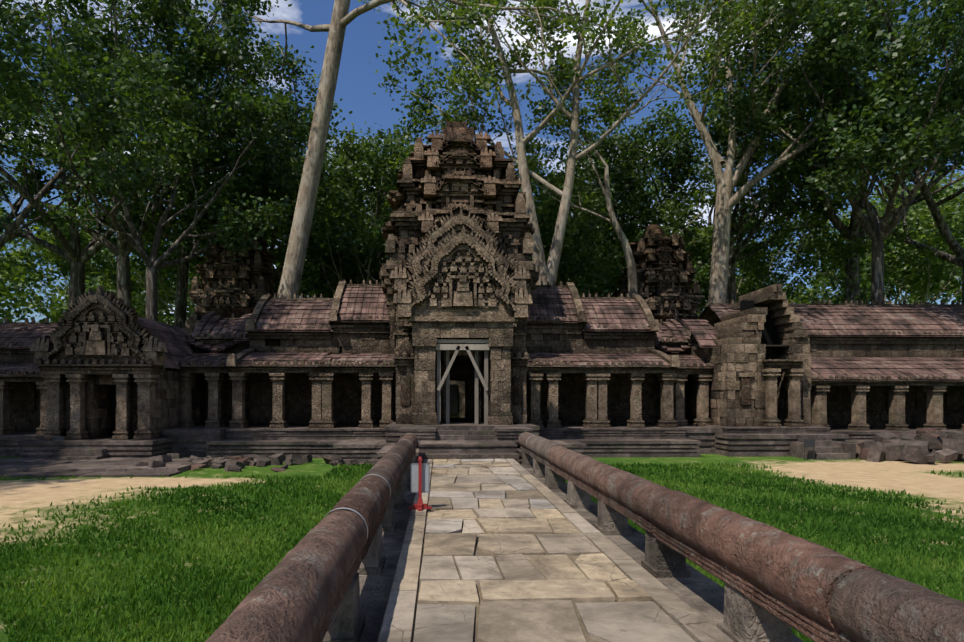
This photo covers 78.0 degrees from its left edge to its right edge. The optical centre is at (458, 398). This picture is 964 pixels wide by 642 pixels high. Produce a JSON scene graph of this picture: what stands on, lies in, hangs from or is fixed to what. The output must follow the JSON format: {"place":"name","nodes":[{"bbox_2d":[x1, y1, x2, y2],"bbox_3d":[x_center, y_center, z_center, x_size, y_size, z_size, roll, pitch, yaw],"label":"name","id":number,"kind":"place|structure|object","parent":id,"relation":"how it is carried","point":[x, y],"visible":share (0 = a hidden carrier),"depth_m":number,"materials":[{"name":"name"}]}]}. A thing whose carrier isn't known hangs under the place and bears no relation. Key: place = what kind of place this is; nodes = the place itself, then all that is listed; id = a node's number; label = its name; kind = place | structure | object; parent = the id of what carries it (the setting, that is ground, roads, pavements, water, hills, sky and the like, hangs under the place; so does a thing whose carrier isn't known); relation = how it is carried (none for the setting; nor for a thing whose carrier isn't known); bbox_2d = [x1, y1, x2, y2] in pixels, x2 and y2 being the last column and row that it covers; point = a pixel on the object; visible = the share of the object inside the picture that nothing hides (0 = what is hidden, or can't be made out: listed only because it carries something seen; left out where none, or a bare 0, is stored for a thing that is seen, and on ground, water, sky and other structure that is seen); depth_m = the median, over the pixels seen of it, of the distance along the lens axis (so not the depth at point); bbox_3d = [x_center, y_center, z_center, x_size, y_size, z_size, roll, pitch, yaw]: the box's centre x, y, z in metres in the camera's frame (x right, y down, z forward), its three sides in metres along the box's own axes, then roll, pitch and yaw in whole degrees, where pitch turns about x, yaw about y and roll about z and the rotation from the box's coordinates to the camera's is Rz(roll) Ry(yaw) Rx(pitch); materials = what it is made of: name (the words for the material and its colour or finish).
{"place":"outdoors","nodes":[
{"label":"outdoors","id":0,"kind":"place"},
{"bbox_2d":[0,0,199,248],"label":"tree","id":1,"kind":"object","parent":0,"point":[33,19],"depth_m":38.98,"materials":[{"name":"green plant"}]},
{"bbox_2d":[0,0,275,306],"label":"tree","id":2,"kind":"object","parent":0,"point":[236,30],"depth_m":38.47,"materials":[{"name":"green plant"}]},
{"bbox_2d":[0,0,310,320],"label":"tree","id":3,"kind":"object","parent":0,"point":[100,127],"depth_m":31.68,"materials":[{"name":"green plant"}]},
{"bbox_2d":[0,0,321,307],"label":"tree","id":4,"kind":"object","parent":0,"point":[160,17],"depth_m":38.22,"materials":[{"name":"green plant"}]},
{"bbox_2d":[0,0,352,327],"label":"tree","id":5,"kind":"object","parent":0,"point":[30,141],"depth_m":35.61,"materials":[{"name":"green plant"}]},
{"bbox_2d":[127,37,383,295],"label":"tree","id":6,"kind":"object","parent":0,"point":[281,180],"depth_m":40.59,"materials":[{"name":"green plant"}]},
{"bbox_2d":[146,139,382,305],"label":"tree","id":7,"kind":"object","parent":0,"point":[329,163],"depth_m":73.02,"materials":[{"name":"green plant"}]},
{"bbox_2d":[131,114,430,297],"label":"tree","id":8,"kind":"object","parent":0,"point":[319,292],"depth_m":47.84,"materials":[{"name":"green plant"}]},
{"bbox_2d":[227,121,389,297],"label":"tree","id":9,"kind":"object","parent":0,"point":[308,269],"depth_m":42.98,"materials":[{"name":"green plant"}]},
{"bbox_2d":[260,66,517,291],"bbox_3d":[-7.347,-10.175,45.702,23.809,25.257,23.385,0,0,-2],"label":"tree","id":10,"kind":"object","parent":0,"point":[346,179],"depth_m":38.96,"materials":[{"name":"green plant"}]},
{"bbox_2d":[0,454,963,641],"bbox_3d":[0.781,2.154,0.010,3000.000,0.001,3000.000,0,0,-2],"label":"ground","id":11,"kind":"structure","parent":0,"point":[21,495],"depth_m":13.33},
{"bbox_2d":[0,155,84,321],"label":"tree","id":12,"kind":"object","parent":11,"relation":"on","point":[6,290],"depth_m":64.97,"materials":[{"name":"green plant"}]},
{"bbox_2d":[0,194,174,321],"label":"tree","id":13,"kind":"object","parent":11,"relation":"on","point":[63,269],"depth_m":72.32,"materials":[{"name":"green plant"}]},
{"bbox_2d":[83,184,282,369],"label":"tree","id":14,"kind":"object","parent":11,"relation":"on","point":[106,263],"depth_m":75.20,"materials":[{"name":"green plant"}]},
{"bbox_2d":[66,155,386,324],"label":"tree","id":15,"kind":"object","parent":11,"relation":"on","point":[149,238],"depth_m":47.63,"materials":[{"name":"green plant"}]},
{"bbox_2d":[275,175,388,297],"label":"tree","id":16,"kind":"object","parent":11,"relation":"on","point":[306,259],"depth_m":71.10,"materials":[{"name":"green plant"}]},
{"bbox_2d":[126,0,677,297],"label":"tree","id":17,"kind":"object","parent":11,"relation":"on","point":[295,257],"depth_m":32.22,"materials":[{"name":"plant"}]},
{"bbox_2d":[53,436,814,459],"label":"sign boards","id":18,"kind":"object","parent":11,"relation":"on","point":[809,442],"visible":0.69,"depth_m":20.75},
{"bbox_2d":[261,139,652,283],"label":"tree","id":19,"kind":"object","parent":11,"relation":"on","point":[536,195],"depth_m":46.74,"materials":[{"name":"green plant"}]},
{"bbox_2d":[0,422,960,476],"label":"stone plinth","id":20,"kind":"structure","parent":11,"relation":"on","point":[39,455],"depth_m":21.42,"materials":[{"name":"grey stone"}]},
{"bbox_2d":[0,121,963,439],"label":"temple","id":21,"kind":"structure","parent":20,"relation":"on","point":[458,231],"depth_m":23.67,"materials":[{"name":"stone"}]},
{"bbox_2d":[436,339,488,424],"bbox_3d":[0.147,-0.567,20.910,1.960,2.960,0.580,0,0,-2],"label":"timber frame","id":22,"kind":"object","parent":21,"relation":"on","point":[447,345],"visible":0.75,"depth_m":20.73,"materials":[{"name":"grey wood"}]},
{"bbox_2d":[0,286,963,380],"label":"temple roofs","id":23,"kind":"structure","parent":21,"relation":"on","point":[368,301],"depth_m":26.37,"materials":[{"name":"brown stone"}]},
{"bbox_2d":[0,461,963,641],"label":"lawn grass","id":24,"kind":"structure","parent":11,"relation":"on","point":[81,609],"depth_m":8.73,"materials":[{"name":"green plant"}]},
{"bbox_2d":[381,130,629,286],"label":"tree","id":25,"kind":"object","parent":11,"relation":"on","point":[608,261],"depth_m":41.04,"materials":[{"name":"green plant"}]},
{"bbox_2d":[133,428,963,471],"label":"rubble stones","id":26,"kind":"object","parent":11,"relation":"on","point":[925,446],"visible":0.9,"depth_m":19.91,"materials":[{"name":"grey stone"}]},
{"bbox_2d":[377,459,733,641],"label":"stone walkway","id":27,"kind":"structure","parent":11,"relation":"on","point":[503,550],"depth_m":5.52,"materials":[{"name":"beige stone"}]},
{"bbox_2d":[409,457,431,510],"bbox_3d":[-0.568,1.258,8.873,0.340,0.780,0.340,0,0,-2],"label":"sign post","id":28,"kind":"object","parent":27,"relation":"on","point":[419,505],"visible":1,"depth_m":8.85,"materials":[{"name":"red metal"}]},
{"bbox_2d":[411,463,429,492],"bbox_3d":[-0.569,1.188,8.901,0.280,0.440,0.020,0,0,-2],"label":"sign frame","id":29,"kind":"object","parent":28,"relation":"attached to","point":[429,477],"visible":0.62,"depth_m":8.90,"materials":[{"name":"grey metal"}]},
{"bbox_2d":[412,464,428,491],"bbox_3d":[-0.569,1.188,8.903,0.260,0.420,0.008,0,0,-2],"label":"sign plate","id":30,"kind":"object","parent":29,"relation":"in","point":[425,477],"visible":0.71,"depth_m":8.90,"materials":[{"name":"white metal"}]},
{"bbox_2d":[322,451,803,641],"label":"causeway ledge","id":31,"kind":"object","parent":11,"relation":"on","point":[733,614],"visible":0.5,"depth_m":6.13,"materials":[{"name":"stone"}]},
{"bbox_2d":[205,432,963,641],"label":"stone railing","id":32,"kind":"object","parent":31,"relation":"on","point":[813,591],"visible":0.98,"depth_m":3.80,"materials":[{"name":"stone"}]},
{"bbox_2d":[322,435,532,543],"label":"railing bands","id":33,"kind":"object","parent":32,"relation":"attached to","point":[388,500],"visible":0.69,"depth_m":5.11,"materials":[{"name":"stone"}]},
{"bbox_2d":[514,30,637,296],"bbox_3d":[6.710,-11.699,35.764,7.420,19.713,5.986,0,0,-2],"label":"tree","id":34,"kind":"object","parent":11,"relation":"on","point":[606,108],"depth_m":34.50,"materials":[{"name":"green plant"}]},
{"bbox_2d":[531,141,776,296],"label":"tree","id":35,"kind":"object","parent":11,"relation":"on","point":[703,233],"depth_m":40.56,"materials":[{"name":"green plant"}]},
{"bbox_2d":[532,116,793,308],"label":"tree","id":36,"kind":"object","parent":11,"relation":"on","point":[548,224],"depth_m":41.52,"materials":[{"name":"green plant"}]},
{"bbox_2d":[518,1,855,302],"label":"tree","id":37,"kind":"object","parent":11,"relation":"on","point":[740,104],"depth_m":43.13,"materials":[{"name":"green plant"}]},
{"bbox_2d":[509,99,923,310],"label":"tree","id":38,"kind":"object","parent":11,"relation":"on","point":[690,172],"depth_m":46.46,"materials":[{"name":"green plant"}]},
{"bbox_2d":[638,212,838,318],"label":"tree","id":39,"kind":"object","parent":11,"relation":"on","point":[793,249],"depth_m":75.26,"materials":[{"name":"green plant"}]},
{"bbox_2d":[582,0,903,302],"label":"tree","id":40,"kind":"object","parent":11,"relation":"on","point":[727,200],"depth_m":36.23,"materials":[{"name":"green plant"}]},
{"bbox_2d":[592,149,952,315],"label":"tree","id":41,"kind":"object","parent":11,"relation":"on","point":[779,238],"depth_m":44.99,"materials":[{"name":"green plant"}]},
{"bbox_2d":[690,0,963,303],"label":"tree","id":42,"kind":"object","parent":11,"relation":"on","point":[834,62],"depth_m":33.27,"materials":[{"name":"green plant"}]},
{"bbox_2d":[722,0,963,303],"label":"tree","id":43,"kind":"object","parent":11,"relation":"on","point":[866,149],"depth_m":31.38,"materials":[{"name":"green plant"}]},
{"bbox_2d":[731,0,963,303],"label":"tree","id":44,"kind":"object","parent":11,"relation":"on","point":[824,31],"depth_m":32.34,"materials":[{"name":"green plant"}]},
{"bbox_2d":[782,170,963,303],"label":"tree","id":45,"kind":"object","parent":11,"relation":"on","point":[918,275],"depth_m":63.96,"materials":[{"name":"green plant"}]},
{"bbox_2d":[827,159,963,303],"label":"tree","id":46,"kind":"object","parent":11,"relation":"on","point":[878,208],"depth_m":77.33,"materials":[{"name":"green plant"}]},
{"bbox_2d":[0,0,963,321],"label":"sky","id":47,"kind":"structure","parent":0,"point":[357,80],"materials":[{"name":"blue"}]},
{"bbox_2d":[373,0,782,284],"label":"tree","id":48,"kind":"object","parent":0,"point":[691,75],"depth_m":31.06,"materials":[{"name":"green plant"}]},
{"bbox_2d":[563,180,711,309],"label":"tree","id":49,"kind":"object","parent":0,"point":[652,194],"depth_m":75.29,"materials":[{"name":"green plant"}]},
{"bbox_2d":[935,200,963,302],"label":"tree","id":50,"kind":"object","parent":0,"point":[961,231],"visible":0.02,"depth_m":75.34,"materials":[{"name":"green plant"}]}
]}

